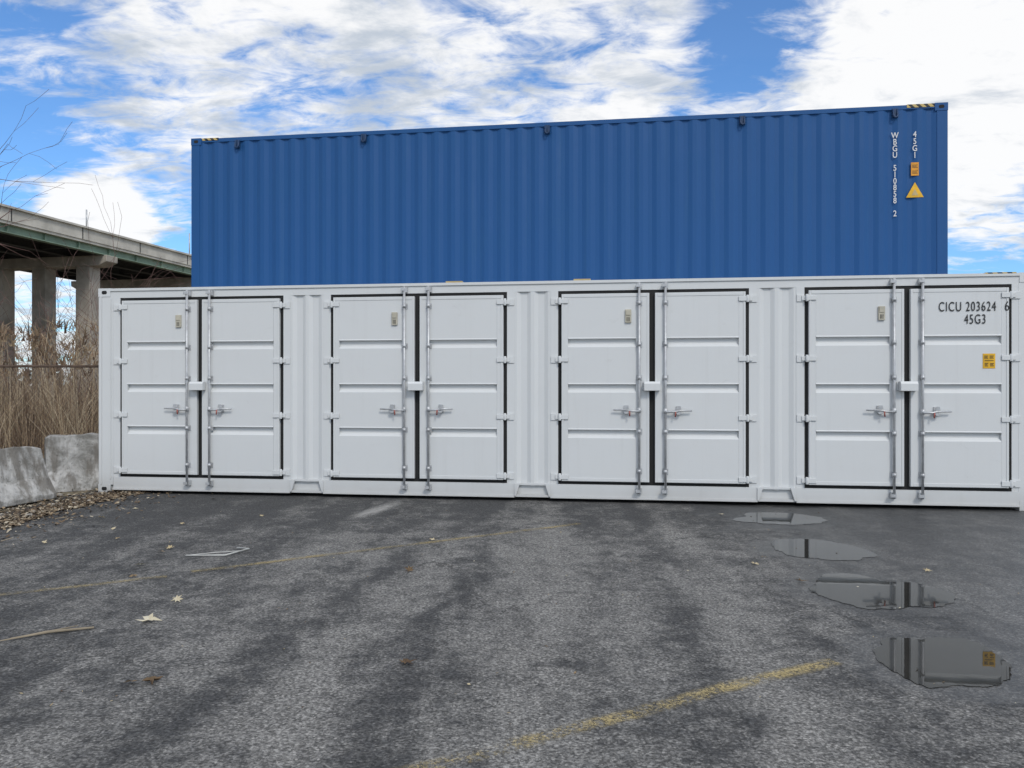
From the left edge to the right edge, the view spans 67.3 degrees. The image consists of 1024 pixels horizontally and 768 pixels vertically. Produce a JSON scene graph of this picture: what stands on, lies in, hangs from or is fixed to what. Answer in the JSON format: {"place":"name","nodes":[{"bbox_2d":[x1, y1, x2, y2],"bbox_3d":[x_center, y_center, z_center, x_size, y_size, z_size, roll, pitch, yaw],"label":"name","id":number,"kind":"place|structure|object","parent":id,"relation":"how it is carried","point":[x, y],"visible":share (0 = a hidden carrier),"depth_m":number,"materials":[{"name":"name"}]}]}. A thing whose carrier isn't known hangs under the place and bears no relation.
{"place":"outdoors","nodes":[
{"label":"outdoors","id":0,"kind":"place"},
{"bbox_2d":[0,385,94,513],"bbox_3d":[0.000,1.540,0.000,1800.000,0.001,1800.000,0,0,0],"label":"ground","id":1,"kind":"structure","parent":0,"point":[31,504],"depth_m":10.08,"materials":[{"name":"brown soil"}]},
{"bbox_2d":[0,446,56,507],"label":"jersey barrier","id":2,"kind":"object","parent":1,"relation":"on","point":[24,478],"visible":0.98,"depth_m":9.88,"materials":[{"name":"concrete"}]},
{"bbox_2d":[0,89,89,274],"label":"bare tree","id":3,"kind":"object","parent":1,"relation":"on","point":[25,181],"visible":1,"depth_m":12.33,"materials":[{"name":"brown plant"}]},
{"bbox_2d":[15,358,75,391],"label":"distant trees","id":4,"kind":"object","parent":1,"relation":"on","point":[31,378],"visible":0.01,"depth_m":107.74,"materials":[{"name":"brown plant"}]},
{"bbox_2d":[0,365,98,455],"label":"chain link fence","id":5,"kind":"object","parent":1,"relation":"on","point":[49,366],"depth_m":11.68,"materials":[{"name":"grey metal"}]},
{"bbox_2d":[0,313,98,457],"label":"dry reeds","id":6,"kind":"object","parent":1,"relation":"on","point":[40,412],"visible":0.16,"depth_m":12.67,"materials":[{"name":"brown plant"}]},
{"bbox_2d":[0,203,190,410],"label":"highway bridge","id":7,"kind":"structure","parent":1,"relation":"on","point":[133,257],"depth_m":38.73,"materials":[{"name":"concrete"}]},
{"bbox_2d":[0,176,190,427],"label":"bare shrub","id":8,"kind":"object","parent":1,"relation":"on","point":[58,301],"visible":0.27,"depth_m":14.25,"materials":[{"name":"brown plant"}]},
{"bbox_2d":[0,490,1023,767],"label":"asphalt parking lot","id":9,"kind":"structure","parent":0,"point":[484,614],"depth_m":4.71,"materials":[{"name":"grey asphalt"}]},
{"bbox_2d":[0,625,93,640],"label":"broken stick","id":10,"kind":"object","parent":9,"relation":"on","point":[55,631],"visible":1,"depth_m":4.73,"materials":[{"name":"brown wood"}]},
{"bbox_2d":[44,433,98,492],"bbox_3d":[-5.977,1.131,11.569,1.800,0.819,0.633,0,0,-36],"label":"jersey barrier","id":11,"kind":"object","parent":9,"relation":"on","point":[72,463],"visible":0.32,"depth_m":11.11,"materials":[{"name":"concrete"}]},
{"bbox_2d":[2,576,165,594],"bbox_3d":[-3.826,1.532,5.543,2.453,0.001,0.154,0,0,-29],"label":"parking line","id":12,"kind":"object","parent":9,"relation":"on","point":[97,584],"visible":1,"depth_m":5.88,"materials":[{"name":"yellow paint"}]},
{"bbox_2d":[0,488,226,546],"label":"leaf litter","id":13,"kind":"object","parent":9,"relation":"on","point":[68,503],"visible":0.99,"depth_m":9.46,"materials":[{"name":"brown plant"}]},
{"bbox_2d":[186,547,249,555],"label":"plastic frame litter","id":14,"kind":"object","parent":9,"relation":"on","point":[244,549],"visible":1,"depth_m":6.88,"materials":[{"name":"white plastic"}]},
{"bbox_2d":[356,503,395,516],"bbox_3d":[-1.650,1.533,9.350,0.600,0.001,2.789,0,0,15],"label":"dust smear","id":15,"kind":"object","parent":9,"relation":"on","point":[376,509],"visible":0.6,"depth_m":9.32,"materials":[{"name":"grey"}]},
{"bbox_2d":[193,523,580,571],"bbox_3d":[-0.936,1.532,7.366,4.008,0.001,0.166,0,0,-33],"label":"parking line","id":16,"kind":"object","parent":9,"relation":"on","point":[359,550],"visible":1,"depth_m":6.87,"materials":[{"name":"yellow paint"}]},
{"bbox_2d":[15,507,1018,767],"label":"fallen leaves","id":17,"kind":"object","parent":9,"relation":"on","point":[151,617],"visible":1,"depth_m":4.99,"materials":[{"name":"beige plant"}]},
{"bbox_2d":[98,272,1023,510],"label":"shipping container","id":18,"kind":"object","parent":9,"relation":"on","point":[888,389],"visible":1,"depth_m":10.00,"materials":[{"name":"white metal"}]},
{"bbox_2d":[114,287,1020,487],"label":"door leaves","id":19,"kind":"structure","parent":18,"relation":"in","point":[849,358],"depth_m":9.96,"materials":[{"name":"white paint"}]},
{"bbox_2d":[417,659,838,767],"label":"parking line","id":20,"kind":"object","parent":9,"relation":"on","point":[785,672],"visible":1,"depth_m":3.86,"materials":[{"name":"yellow paint"}]},
{"bbox_2d":[732,512,827,524],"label":"puddle","id":21,"kind":"object","parent":9,"relation":"on","point":[779,518],"visible":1,"depth_m":8.76,"materials":[{"name":"liquid"}]},
{"bbox_2d":[771,539,876,559],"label":"puddle","id":22,"kind":"object","parent":9,"relation":"on","point":[817,548],"visible":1,"depth_m":7.12,"materials":[{"name":"liquid"}]},
{"bbox_2d":[808,573,955,608],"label":"puddle","id":23,"kind":"object","parent":9,"relation":"on","point":[870,593],"visible":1,"depth_m":5.65,"materials":[{"name":"liquid"}]},
{"bbox_2d":[873,637,1011,687],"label":"puddle","id":24,"kind":"object","parent":9,"relation":"on","point":[932,662],"visible":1,"depth_m":4.25,"materials":[{"name":"liquid"}]},
{"bbox_2d":[0,0,1023,380],"label":"sky","id":25,"kind":"structure","parent":0,"point":[133,82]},
{"bbox_3d":[0.527,0.094,13.776,12.248,2.892,2.455,0,0,7],"label":"shipping container","id":26,"kind":"object","parent":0,"visible":0},
{"bbox_2d":[191,102,947,286],"bbox_3d":[0.678,-2.801,13.638,12.248,2.892,2.494,0,0,8],"label":"shipping container","id":27,"kind":"object","parent":26,"relation":"on","point":[856,191],"visible":0.91,"depth_m":12.38,"materials":[{"name":"blue metal"}]}
]}

